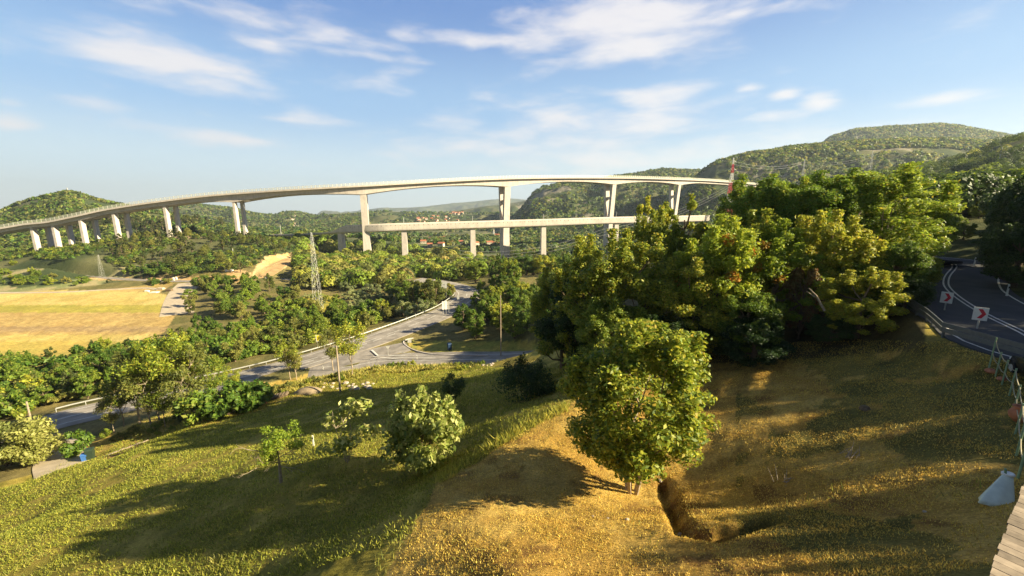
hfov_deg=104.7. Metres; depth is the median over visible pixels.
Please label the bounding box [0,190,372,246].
forest on left hills
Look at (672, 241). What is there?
leafy tree
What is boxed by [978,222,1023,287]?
leafy tree
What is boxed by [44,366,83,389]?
shrub
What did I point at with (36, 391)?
tree
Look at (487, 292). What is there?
broadleaf tree
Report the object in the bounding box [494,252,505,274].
broadleaf tree
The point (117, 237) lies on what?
pine tree
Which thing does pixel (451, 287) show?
broadleaf tree
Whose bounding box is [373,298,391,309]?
shrub
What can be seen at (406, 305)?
broadleaf tree
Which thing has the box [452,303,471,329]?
broadleaf tree
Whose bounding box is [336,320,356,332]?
shrub
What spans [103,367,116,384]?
broadleaf tree
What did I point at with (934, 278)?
leafy tree
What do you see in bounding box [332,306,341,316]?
broadleaf tree
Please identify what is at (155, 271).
shrub
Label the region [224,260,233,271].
broadleaf tree
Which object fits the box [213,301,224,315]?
broadleaf tree
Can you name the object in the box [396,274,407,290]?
broadleaf tree
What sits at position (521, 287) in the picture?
broadleaf tree
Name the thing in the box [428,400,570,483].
ridge grass
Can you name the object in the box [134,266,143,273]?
broadleaf tree
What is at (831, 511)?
mown dry grass
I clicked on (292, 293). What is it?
broadleaf tree
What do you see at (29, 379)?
shrub
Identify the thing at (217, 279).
broadleaf tree
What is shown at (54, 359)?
shrub
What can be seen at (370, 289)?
olive tree
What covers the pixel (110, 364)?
broadleaf tree
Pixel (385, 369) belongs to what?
verge grass
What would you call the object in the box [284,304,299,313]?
broadleaf tree
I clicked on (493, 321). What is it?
broadleaf tree
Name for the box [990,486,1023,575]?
wooden deck
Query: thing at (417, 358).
side road
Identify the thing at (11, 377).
shrub
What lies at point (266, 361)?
guard rail
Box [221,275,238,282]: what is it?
broadleaf tree
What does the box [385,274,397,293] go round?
broadleaf tree
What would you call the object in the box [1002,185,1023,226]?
leafy tree
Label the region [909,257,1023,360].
hill road
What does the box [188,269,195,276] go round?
broadleaf tree
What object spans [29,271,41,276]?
shrub
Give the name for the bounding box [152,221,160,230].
pine tree
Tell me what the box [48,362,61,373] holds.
broadleaf tree
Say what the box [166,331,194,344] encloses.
broadleaf tree
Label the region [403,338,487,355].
kerb
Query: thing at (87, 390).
tree
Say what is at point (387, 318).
shrub
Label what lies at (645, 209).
young tree
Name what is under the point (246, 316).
broadleaf tree
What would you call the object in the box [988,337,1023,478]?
rope fence
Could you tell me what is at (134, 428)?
shrub
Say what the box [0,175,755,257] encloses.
motorway viaduct
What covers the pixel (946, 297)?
chevron sign
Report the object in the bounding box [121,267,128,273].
shrub
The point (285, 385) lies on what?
shrub
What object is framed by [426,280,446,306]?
broadleaf tree
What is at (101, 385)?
shrub
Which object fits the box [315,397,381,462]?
fruit tree
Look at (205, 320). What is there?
broadleaf tree
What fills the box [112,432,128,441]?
shrub
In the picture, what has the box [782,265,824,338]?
tree
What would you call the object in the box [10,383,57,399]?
shrub
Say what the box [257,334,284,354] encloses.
shrub
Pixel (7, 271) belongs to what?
shrub
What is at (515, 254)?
broadleaf tree
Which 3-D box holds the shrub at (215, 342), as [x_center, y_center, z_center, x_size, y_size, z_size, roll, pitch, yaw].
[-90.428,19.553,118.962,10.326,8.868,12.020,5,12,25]
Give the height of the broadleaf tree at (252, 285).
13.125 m
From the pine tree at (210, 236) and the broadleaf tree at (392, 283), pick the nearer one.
the broadleaf tree at (392, 283)
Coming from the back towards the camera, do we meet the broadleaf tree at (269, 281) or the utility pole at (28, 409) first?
the broadleaf tree at (269, 281)
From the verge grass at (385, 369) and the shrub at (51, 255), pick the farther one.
the shrub at (51, 255)
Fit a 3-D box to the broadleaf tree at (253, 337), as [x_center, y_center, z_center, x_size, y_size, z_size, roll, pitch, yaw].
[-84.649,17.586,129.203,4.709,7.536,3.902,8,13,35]
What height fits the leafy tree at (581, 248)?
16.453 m
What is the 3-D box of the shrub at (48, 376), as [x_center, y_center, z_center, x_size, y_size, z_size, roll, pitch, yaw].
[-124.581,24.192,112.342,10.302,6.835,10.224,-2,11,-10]
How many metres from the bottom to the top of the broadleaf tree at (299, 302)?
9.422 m
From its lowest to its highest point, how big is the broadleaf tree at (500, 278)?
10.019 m
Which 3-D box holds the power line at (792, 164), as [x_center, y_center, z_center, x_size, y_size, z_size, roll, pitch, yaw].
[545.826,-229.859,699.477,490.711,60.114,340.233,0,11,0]
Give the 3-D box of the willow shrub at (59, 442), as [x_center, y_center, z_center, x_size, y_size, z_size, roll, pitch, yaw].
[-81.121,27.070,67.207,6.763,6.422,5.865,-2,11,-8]
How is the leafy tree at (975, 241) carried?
on the ground at (38, 317)
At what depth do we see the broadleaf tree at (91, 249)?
377.50 m
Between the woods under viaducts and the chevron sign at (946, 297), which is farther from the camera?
the woods under viaducts
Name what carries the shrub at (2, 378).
on the ground at (38, 317)
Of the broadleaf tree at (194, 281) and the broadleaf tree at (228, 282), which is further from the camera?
the broadleaf tree at (194, 281)
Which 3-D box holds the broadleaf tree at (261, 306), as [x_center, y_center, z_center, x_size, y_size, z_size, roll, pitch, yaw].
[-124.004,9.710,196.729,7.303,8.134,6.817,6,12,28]
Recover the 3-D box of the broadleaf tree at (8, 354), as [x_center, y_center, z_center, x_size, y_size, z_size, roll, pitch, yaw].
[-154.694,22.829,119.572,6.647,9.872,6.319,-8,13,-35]
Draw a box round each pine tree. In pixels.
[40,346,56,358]
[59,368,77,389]
[112,233,123,243]
[116,244,125,253]
[116,248,122,256]
[118,237,127,244]
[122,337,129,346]
[131,221,138,231]
[141,223,148,230]
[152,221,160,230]
[156,249,163,258]
[160,219,165,228]
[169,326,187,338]
[170,261,176,270]
[182,214,188,221]
[186,240,195,251]
[207,233,213,241]
[218,239,226,249]
[236,260,243,272]
[345,305,352,313]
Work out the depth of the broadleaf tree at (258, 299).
199.51 m
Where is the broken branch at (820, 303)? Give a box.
[806,288,825,310]
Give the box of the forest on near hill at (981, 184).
[863,132,1023,218]
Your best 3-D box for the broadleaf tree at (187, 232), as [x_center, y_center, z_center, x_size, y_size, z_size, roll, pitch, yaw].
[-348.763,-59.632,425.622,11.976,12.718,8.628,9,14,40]
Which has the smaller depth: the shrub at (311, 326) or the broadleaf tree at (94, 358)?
the broadleaf tree at (94, 358)
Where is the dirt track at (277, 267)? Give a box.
[258,258,293,277]
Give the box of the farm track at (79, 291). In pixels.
[0,287,155,293]
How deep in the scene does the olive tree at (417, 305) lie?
163.76 m
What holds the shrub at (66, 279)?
on the ground at (38, 317)
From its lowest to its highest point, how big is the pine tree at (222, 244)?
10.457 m
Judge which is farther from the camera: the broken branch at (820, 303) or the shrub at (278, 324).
the shrub at (278, 324)
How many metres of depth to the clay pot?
16.54 m
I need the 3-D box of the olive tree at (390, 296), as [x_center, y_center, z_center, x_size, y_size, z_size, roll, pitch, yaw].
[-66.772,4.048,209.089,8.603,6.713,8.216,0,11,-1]
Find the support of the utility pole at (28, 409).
on the ground at (38, 317)
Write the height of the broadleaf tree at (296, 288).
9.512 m
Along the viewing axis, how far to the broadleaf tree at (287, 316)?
158.68 m
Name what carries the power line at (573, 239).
attached to the lattice pylon at (732, 173)
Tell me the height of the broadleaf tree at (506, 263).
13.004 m
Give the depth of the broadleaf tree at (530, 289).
146.74 m
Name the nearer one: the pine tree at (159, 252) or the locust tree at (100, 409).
the locust tree at (100, 409)
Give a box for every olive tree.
[339,281,350,290]
[341,288,356,299]
[345,283,356,289]
[350,293,361,301]
[351,289,366,296]
[361,283,372,291]
[361,291,370,299]
[367,284,376,293]
[372,283,380,292]
[372,291,379,298]
[378,291,393,300]
[395,300,410,314]
[403,305,422,316]
[411,298,428,307]
[418,299,437,310]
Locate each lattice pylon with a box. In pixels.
[309,232,323,307]
[727,158,735,210]
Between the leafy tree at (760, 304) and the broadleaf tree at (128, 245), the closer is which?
the leafy tree at (760, 304)
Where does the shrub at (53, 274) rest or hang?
on the ground at (38, 317)
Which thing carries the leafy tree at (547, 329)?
on the ground at (38, 317)
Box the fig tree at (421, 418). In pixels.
[377,383,464,475]
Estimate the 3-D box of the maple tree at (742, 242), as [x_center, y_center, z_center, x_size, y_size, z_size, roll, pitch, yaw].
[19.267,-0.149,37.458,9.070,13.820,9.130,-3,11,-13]
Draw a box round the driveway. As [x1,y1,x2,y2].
[32,434,87,478]
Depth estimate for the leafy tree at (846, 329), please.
31.77 m
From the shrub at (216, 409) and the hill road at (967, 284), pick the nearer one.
the hill road at (967, 284)
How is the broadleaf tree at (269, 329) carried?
on the ground at (38, 317)
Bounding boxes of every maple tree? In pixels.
[670,213,769,321]
[727,218,831,326]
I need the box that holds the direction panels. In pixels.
[442,301,448,309]
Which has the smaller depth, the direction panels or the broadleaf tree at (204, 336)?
the broadleaf tree at (204, 336)
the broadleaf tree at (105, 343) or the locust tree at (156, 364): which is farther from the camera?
the broadleaf tree at (105, 343)
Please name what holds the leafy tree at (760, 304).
on the ground at (38, 317)
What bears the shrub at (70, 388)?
on the ground at (38, 317)
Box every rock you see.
[984,368,995,373]
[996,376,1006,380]
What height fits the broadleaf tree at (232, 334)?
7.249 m
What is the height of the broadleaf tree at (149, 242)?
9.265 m
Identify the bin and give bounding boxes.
[79,453,85,460]
[84,447,96,459]
[447,342,451,349]
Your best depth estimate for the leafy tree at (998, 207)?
45.85 m
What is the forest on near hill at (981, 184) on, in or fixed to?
on the ground at (38, 317)
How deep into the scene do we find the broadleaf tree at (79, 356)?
122.91 m
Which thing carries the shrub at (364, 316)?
on the ground at (38, 317)
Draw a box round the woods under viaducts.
[290,230,488,286]
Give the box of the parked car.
[1008,355,1023,375]
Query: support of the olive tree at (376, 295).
on the ground at (38, 317)
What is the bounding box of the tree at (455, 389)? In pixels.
[440,373,467,400]
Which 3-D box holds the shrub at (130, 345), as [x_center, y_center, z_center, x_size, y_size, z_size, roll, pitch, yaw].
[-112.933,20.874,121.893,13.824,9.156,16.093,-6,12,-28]
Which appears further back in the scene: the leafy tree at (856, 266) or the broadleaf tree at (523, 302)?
the broadleaf tree at (523, 302)
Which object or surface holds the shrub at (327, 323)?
on the ground at (38, 317)
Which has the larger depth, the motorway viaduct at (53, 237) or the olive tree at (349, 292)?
the motorway viaduct at (53, 237)
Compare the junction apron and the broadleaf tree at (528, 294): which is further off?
the broadleaf tree at (528, 294)
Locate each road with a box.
[3,270,296,281]
[3,278,478,440]
[307,350,533,377]
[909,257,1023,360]
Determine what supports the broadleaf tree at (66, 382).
on the ground at (38, 317)
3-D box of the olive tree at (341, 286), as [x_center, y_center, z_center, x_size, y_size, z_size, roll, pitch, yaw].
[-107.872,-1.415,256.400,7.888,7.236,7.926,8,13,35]
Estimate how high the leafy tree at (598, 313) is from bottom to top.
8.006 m
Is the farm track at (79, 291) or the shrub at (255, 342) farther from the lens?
the farm track at (79, 291)
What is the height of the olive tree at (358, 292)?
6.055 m
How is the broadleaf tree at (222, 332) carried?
on the ground at (38, 317)
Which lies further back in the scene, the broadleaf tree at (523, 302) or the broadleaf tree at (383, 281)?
the broadleaf tree at (383, 281)
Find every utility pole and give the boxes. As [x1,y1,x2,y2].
[25,401,31,418]
[334,345,340,391]
[500,295,500,355]
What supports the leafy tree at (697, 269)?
on the ground at (38, 317)
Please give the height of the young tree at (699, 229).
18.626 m
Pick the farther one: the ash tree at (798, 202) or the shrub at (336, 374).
the shrub at (336, 374)
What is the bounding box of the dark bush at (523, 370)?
[489,352,560,403]
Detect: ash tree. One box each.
[706,173,779,239]
[724,173,819,293]
[732,170,859,302]
[770,176,884,294]
[805,167,889,238]
[814,161,967,269]
[871,198,963,256]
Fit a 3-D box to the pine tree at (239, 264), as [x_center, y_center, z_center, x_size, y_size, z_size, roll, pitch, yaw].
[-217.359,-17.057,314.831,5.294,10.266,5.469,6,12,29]
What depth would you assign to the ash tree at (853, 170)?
48.09 m
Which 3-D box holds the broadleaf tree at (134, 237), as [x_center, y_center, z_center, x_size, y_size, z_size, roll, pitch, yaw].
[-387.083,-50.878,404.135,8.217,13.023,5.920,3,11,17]
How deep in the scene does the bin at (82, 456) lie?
65.62 m
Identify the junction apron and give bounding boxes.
[322,342,410,367]
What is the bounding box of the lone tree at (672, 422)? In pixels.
[555,317,720,494]
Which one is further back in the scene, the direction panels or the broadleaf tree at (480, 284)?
the broadleaf tree at (480, 284)
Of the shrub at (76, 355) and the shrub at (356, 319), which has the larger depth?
the shrub at (356, 319)
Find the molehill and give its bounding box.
[859,405,870,410]
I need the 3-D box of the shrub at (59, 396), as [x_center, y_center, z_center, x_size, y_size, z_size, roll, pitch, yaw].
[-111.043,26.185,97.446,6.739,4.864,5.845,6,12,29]
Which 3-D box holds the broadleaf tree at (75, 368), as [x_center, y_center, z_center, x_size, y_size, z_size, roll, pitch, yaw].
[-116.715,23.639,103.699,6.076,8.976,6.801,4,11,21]
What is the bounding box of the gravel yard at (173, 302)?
[159,283,196,316]
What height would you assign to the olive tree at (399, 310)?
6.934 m
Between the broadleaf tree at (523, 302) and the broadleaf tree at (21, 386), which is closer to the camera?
the broadleaf tree at (21, 386)
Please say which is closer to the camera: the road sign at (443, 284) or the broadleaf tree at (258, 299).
the road sign at (443, 284)
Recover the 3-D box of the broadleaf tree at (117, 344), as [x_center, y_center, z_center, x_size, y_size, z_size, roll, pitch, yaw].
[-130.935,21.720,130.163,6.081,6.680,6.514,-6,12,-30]
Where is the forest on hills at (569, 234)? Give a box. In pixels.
[511,123,1011,257]
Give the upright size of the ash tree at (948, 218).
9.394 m
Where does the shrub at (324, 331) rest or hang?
on the ground at (38, 317)
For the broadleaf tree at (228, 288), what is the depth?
231.37 m
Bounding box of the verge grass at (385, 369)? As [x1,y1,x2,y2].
[135,360,480,434]
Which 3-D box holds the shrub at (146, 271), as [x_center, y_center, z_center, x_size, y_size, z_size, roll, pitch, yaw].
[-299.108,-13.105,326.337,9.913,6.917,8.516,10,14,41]
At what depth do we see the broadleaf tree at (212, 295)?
233.64 m
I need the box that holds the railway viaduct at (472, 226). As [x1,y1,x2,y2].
[269,212,709,255]
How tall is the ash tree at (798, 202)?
14.237 m
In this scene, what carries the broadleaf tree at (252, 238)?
on the ground at (38, 317)
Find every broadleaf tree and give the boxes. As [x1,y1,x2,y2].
[0,350,14,369]
[0,358,10,374]
[1,350,40,373]
[1,362,27,384]
[5,382,27,395]
[28,278,38,283]
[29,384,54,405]
[37,372,49,377]
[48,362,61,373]
[49,361,83,386]
[68,369,105,394]
[69,352,84,361]
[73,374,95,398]
[81,349,109,372]
[85,247,95,251]
[96,337,112,348]
[102,348,124,353]
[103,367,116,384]
[104,342,124,349]
[105,348,129,367]
[106,352,127,369]
[121,242,137,252]
[131,232,138,241]
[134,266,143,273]
[136,256,145,265]
[144,230,153,237]
[145,239,155,247]
[149,261,156,268]
[161,342,182,356]
[162,255,172,262]
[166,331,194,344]
[170,241,188,253]
[172,269,182,275]
[175,253,194,263]
[180,293,198,306]
[182,289,197,295]
[183,299,194,313]
[184,227,193,237]
[185,327,208,338]
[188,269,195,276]
[189,275,206,287]
[189,333,203,345]
[190,314,204,330]
[195,341,210,348]
[197,245,207,255]
[198,278,208,293]
[201,275,210,283]
[201,315,214,326]
[201,333,211,342]
[206,280,218,291]
[206,320,223,331]
[207,289,222,299]
[208,273,222,285]
[211,327,226,336]
[212,275,222,287]
[213,250,226,263]
[213,292,230,312]
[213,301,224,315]
[219,294,249,317]
[220,339,243,361]
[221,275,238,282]
[222,274,232,284]
[223,284,234,299]
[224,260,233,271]
[224,330,238,339]
[232,325,246,335]
[233,300,245,316]
[234,288,254,299]
[236,233,246,244]
[236,310,250,321]
[237,274,248,285]
[242,275,259,284]
[242,279,260,299]
[242,318,256,328]
[244,324,261,336]
[245,330,258,341]
[246,235,254,242]
[253,296,267,312]
[255,300,268,313]
[257,325,284,341]
[258,292,271,302]
[261,319,274,325]
[264,273,275,291]
[264,305,275,318]
[265,312,283,320]
[267,320,276,326]
[276,286,290,296]
[277,240,287,248]
[282,316,305,333]
[283,308,302,323]
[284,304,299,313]
[284,308,299,320]
[285,329,304,336]
[286,290,298,302]
[290,284,300,297]
[293,310,303,319]
[295,298,307,310]
[300,315,326,334]
[303,298,323,313]
[306,304,320,315]
[306,310,323,326]
[326,301,338,317]
[331,296,346,312]
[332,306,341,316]
[374,299,388,312]
[380,277,392,291]
[382,306,394,319]
[384,282,394,294]
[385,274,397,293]
[394,280,412,300]
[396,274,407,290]
[398,279,413,293]
[403,303,413,311]
[405,285,419,301]
[411,280,421,286]
[413,283,427,303]
[418,278,440,298]
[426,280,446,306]
[435,257,446,262]
[445,283,455,292]
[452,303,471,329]
[463,309,485,338]
[464,305,488,324]
[465,261,486,282]
[470,291,480,309]
[475,295,498,322]
[476,279,487,293]
[480,290,501,306]
[488,260,497,276]
[488,275,499,289]
[488,300,511,327]
[489,286,505,301]
[489,308,509,330]
[492,292,502,303]
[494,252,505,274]
[495,273,508,286]
[499,257,521,276]
[499,282,517,302]
[503,310,526,338]
[505,276,520,292]
[505,285,520,301]
[506,262,521,279]
[509,299,517,311]
[511,292,529,312]
[512,251,520,257]
[512,305,530,328]
[515,256,533,275]
[516,281,530,294]
[519,286,535,298]
[521,291,533,308]
[523,255,545,275]
[532,255,554,274]
[535,271,553,286]
[541,298,552,314]
[542,253,560,272]
[553,251,561,257]
[555,253,570,268]
[565,250,573,261]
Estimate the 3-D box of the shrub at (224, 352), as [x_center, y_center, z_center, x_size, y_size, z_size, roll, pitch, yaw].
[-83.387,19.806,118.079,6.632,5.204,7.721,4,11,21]
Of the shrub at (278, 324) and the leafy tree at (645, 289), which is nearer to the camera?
the leafy tree at (645, 289)
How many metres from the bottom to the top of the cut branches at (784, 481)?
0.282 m
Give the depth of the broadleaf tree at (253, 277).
252.42 m
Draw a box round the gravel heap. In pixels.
[293,386,322,394]
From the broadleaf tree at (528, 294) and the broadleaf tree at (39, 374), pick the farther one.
the broadleaf tree at (528, 294)
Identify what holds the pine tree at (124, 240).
on the ground at (38, 317)
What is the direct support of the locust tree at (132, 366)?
on the ground at (38, 317)
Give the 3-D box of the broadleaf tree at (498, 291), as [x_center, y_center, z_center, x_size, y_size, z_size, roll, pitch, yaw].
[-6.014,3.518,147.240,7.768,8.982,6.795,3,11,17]
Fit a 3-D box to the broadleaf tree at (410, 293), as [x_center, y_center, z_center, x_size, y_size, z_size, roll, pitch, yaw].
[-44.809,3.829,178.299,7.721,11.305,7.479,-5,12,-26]
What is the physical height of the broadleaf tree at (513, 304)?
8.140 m
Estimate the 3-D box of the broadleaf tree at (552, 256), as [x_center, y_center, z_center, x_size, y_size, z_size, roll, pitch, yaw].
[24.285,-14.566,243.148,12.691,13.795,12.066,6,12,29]
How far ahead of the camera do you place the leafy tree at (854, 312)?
30.41 m
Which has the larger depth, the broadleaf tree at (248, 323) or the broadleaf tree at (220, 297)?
the broadleaf tree at (220, 297)
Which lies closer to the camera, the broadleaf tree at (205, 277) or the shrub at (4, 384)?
the shrub at (4, 384)
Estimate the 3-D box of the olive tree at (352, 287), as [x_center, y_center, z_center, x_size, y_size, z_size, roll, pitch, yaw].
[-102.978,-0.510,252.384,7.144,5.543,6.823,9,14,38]
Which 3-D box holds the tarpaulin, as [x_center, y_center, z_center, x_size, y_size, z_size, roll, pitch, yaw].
[14.438,5.879,11.562,1.686,0.723,0.609,-4,12,-22]
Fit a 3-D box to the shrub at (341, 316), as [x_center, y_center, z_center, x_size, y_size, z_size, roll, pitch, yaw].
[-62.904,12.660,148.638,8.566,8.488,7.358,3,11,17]
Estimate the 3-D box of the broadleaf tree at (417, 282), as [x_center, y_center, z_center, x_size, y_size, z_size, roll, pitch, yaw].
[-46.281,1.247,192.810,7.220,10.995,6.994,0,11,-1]
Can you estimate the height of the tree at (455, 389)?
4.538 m
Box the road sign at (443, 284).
[441,282,446,299]
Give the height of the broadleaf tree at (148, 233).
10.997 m
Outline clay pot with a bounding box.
[1008,403,1023,422]
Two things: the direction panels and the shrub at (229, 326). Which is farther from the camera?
the shrub at (229, 326)
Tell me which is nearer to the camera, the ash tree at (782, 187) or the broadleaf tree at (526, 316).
the ash tree at (782, 187)
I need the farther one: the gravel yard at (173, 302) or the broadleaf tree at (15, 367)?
the gravel yard at (173, 302)
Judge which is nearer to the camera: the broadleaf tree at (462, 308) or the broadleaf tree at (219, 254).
the broadleaf tree at (462, 308)
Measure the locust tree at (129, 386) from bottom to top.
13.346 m
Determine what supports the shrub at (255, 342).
on the ground at (38, 317)
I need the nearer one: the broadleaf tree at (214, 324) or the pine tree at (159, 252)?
the broadleaf tree at (214, 324)
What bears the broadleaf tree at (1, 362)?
on the ground at (38, 317)
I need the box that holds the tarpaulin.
[978,468,1015,506]
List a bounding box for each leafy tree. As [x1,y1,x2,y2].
[526,262,582,367]
[534,269,598,368]
[551,233,634,353]
[562,227,673,341]
[574,296,648,366]
[623,314,705,377]
[630,208,697,317]
[650,251,741,353]
[671,293,753,356]
[701,207,789,303]
[709,283,784,355]
[719,316,796,366]
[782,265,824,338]
[788,209,891,316]
[804,314,857,344]
[814,266,914,338]
[827,255,897,322]
[877,240,937,289]
[879,275,937,307]
[885,233,944,267]
[892,253,943,286]
[949,214,969,228]
[951,223,978,239]
[967,204,984,217]
[967,225,994,252]
[977,174,1023,266]
[977,183,1014,213]
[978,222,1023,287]
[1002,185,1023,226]
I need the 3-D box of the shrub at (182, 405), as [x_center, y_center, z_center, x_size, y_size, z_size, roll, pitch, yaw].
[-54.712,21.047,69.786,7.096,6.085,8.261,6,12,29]
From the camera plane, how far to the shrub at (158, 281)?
298.06 m
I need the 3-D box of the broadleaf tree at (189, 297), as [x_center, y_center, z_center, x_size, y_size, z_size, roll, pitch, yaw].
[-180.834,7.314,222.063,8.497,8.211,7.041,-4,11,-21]
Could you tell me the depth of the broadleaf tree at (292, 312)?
157.07 m
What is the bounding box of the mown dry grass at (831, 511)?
[392,339,1023,575]
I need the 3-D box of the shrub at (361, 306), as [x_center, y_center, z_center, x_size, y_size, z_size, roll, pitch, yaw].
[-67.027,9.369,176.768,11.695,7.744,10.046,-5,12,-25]
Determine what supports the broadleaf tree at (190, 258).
on the ground at (38, 317)
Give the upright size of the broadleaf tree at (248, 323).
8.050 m
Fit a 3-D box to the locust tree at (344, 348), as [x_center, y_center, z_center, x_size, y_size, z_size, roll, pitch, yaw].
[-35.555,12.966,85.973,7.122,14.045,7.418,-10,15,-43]
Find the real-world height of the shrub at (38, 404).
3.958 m
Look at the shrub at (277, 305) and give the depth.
186.83 m
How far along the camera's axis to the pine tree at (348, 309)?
165.44 m
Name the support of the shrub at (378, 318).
on the ground at (38, 317)
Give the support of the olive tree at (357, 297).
on the ground at (38, 317)
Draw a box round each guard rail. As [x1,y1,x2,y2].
[55,286,454,411]
[906,299,1023,355]
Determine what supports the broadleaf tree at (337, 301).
on the ground at (38, 317)
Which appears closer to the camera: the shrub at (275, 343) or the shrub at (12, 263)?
the shrub at (275, 343)
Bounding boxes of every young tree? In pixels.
[623,196,669,306]
[657,192,710,250]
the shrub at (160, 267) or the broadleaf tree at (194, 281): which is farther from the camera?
the shrub at (160, 267)
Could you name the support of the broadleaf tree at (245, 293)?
on the ground at (38, 317)
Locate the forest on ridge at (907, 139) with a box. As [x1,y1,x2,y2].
[742,122,1015,158]
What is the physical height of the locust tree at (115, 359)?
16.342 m
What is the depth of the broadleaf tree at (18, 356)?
113.39 m
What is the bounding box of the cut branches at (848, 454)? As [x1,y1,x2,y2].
[838,442,859,461]
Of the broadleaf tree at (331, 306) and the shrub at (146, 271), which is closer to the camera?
the broadleaf tree at (331, 306)
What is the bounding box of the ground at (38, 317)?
[0,125,1023,575]
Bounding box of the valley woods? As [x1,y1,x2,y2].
[255,167,670,254]
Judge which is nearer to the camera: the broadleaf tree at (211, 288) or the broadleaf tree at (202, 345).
the broadleaf tree at (202, 345)
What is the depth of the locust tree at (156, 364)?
73.80 m
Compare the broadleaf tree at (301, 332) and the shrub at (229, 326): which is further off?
the shrub at (229, 326)
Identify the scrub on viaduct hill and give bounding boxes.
[0,232,298,282]
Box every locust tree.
[91,371,138,426]
[93,395,122,432]
[108,350,151,423]
[110,334,179,420]
[116,367,161,427]
[134,328,197,395]
[138,382,172,426]
[155,364,197,418]
[165,342,210,411]
[191,354,229,390]
[222,366,241,383]
[274,338,299,379]
[283,344,302,379]
[316,327,338,369]
[331,318,367,374]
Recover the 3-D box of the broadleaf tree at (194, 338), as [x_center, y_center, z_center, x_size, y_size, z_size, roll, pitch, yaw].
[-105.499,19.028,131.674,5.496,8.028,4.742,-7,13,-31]
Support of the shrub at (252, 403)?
on the ground at (38, 317)
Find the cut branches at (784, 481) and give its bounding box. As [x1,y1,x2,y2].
[768,466,791,485]
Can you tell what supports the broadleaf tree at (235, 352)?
on the ground at (38, 317)
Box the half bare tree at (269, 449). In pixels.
[234,419,311,482]
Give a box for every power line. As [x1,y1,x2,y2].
[461,186,728,257]
[734,156,871,168]
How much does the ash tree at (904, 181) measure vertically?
13.654 m
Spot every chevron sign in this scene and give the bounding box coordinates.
[940,291,953,309]
[972,307,989,328]
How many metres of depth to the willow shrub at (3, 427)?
66.49 m
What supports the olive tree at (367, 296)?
on the ground at (38, 317)
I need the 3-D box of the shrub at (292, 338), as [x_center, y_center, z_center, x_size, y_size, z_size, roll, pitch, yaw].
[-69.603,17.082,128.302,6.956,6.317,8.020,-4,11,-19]
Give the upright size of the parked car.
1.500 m
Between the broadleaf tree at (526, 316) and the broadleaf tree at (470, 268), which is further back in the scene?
the broadleaf tree at (470, 268)
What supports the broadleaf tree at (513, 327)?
on the ground at (38, 317)
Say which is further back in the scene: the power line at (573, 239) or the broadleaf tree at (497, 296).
the power line at (573, 239)
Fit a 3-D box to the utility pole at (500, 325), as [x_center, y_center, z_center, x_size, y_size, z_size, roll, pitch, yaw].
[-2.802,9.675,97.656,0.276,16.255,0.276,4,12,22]
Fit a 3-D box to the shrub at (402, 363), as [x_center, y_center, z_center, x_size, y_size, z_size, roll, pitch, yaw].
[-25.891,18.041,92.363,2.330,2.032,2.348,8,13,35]
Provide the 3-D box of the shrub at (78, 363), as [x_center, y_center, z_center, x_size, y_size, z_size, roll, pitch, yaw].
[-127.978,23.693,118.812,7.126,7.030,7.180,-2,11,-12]
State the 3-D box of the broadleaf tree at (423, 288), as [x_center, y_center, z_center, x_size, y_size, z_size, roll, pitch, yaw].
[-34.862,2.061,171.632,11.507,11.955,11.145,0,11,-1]
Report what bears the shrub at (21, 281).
on the ground at (38, 317)
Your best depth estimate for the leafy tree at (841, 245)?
33.79 m
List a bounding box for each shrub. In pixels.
[0,268,11,274]
[0,373,6,381]
[0,380,10,390]
[0,389,41,416]
[0,414,66,465]
[0,420,31,466]
[1,430,69,464]
[4,371,33,385]
[5,374,58,394]
[8,260,17,264]
[8,405,26,416]
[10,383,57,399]
[11,276,26,284]
[13,371,43,386]
[16,354,71,377]
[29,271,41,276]
[29,395,41,407]
[38,353,82,370]
[41,275,49,280]
[42,277,58,284]
[42,362,81,379]
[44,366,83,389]
[46,383,77,402]
[47,273,57,277]
[48,252,57,257]
[58,429,95,457]
[59,276,71,283]
[62,372,96,398]
[67,341,108,356]
[73,361,89,366]
[74,276,92,283]
[95,380,114,393]
[99,428,114,437]
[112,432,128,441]
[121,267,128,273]
[126,336,163,359]
[126,425,139,434]
[128,269,137,274]
[133,429,144,437]
[142,264,153,269]
[143,268,154,274]
[147,422,161,432]
[148,269,163,274]
[150,279,160,283]
[154,264,168,271]
[169,389,221,425]
[172,413,186,420]
[187,267,199,272]
[187,387,241,420]
[195,329,216,337]
[195,379,256,420]
[196,335,233,359]
[207,350,227,361]
[217,346,247,362]
[220,381,268,413]
[225,320,244,332]
[237,334,250,347]
[241,378,274,409]
[243,339,260,355]
[243,343,261,357]
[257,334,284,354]
[270,338,291,352]
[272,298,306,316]
[275,319,292,329]
[282,380,292,388]
[285,332,309,347]
[298,328,325,344]
[308,322,331,331]
[314,377,323,382]
[316,328,330,334]
[319,319,337,328]
[331,310,354,325]
[333,371,343,376]
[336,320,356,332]
[349,299,373,316]
[353,311,368,325]
[357,310,375,327]
[366,310,382,324]
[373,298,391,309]
[380,312,390,319]
[397,361,405,367]
[407,359,415,367]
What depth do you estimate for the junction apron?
110.14 m
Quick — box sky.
[0,0,1023,213]
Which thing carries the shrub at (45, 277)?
on the ground at (38, 317)

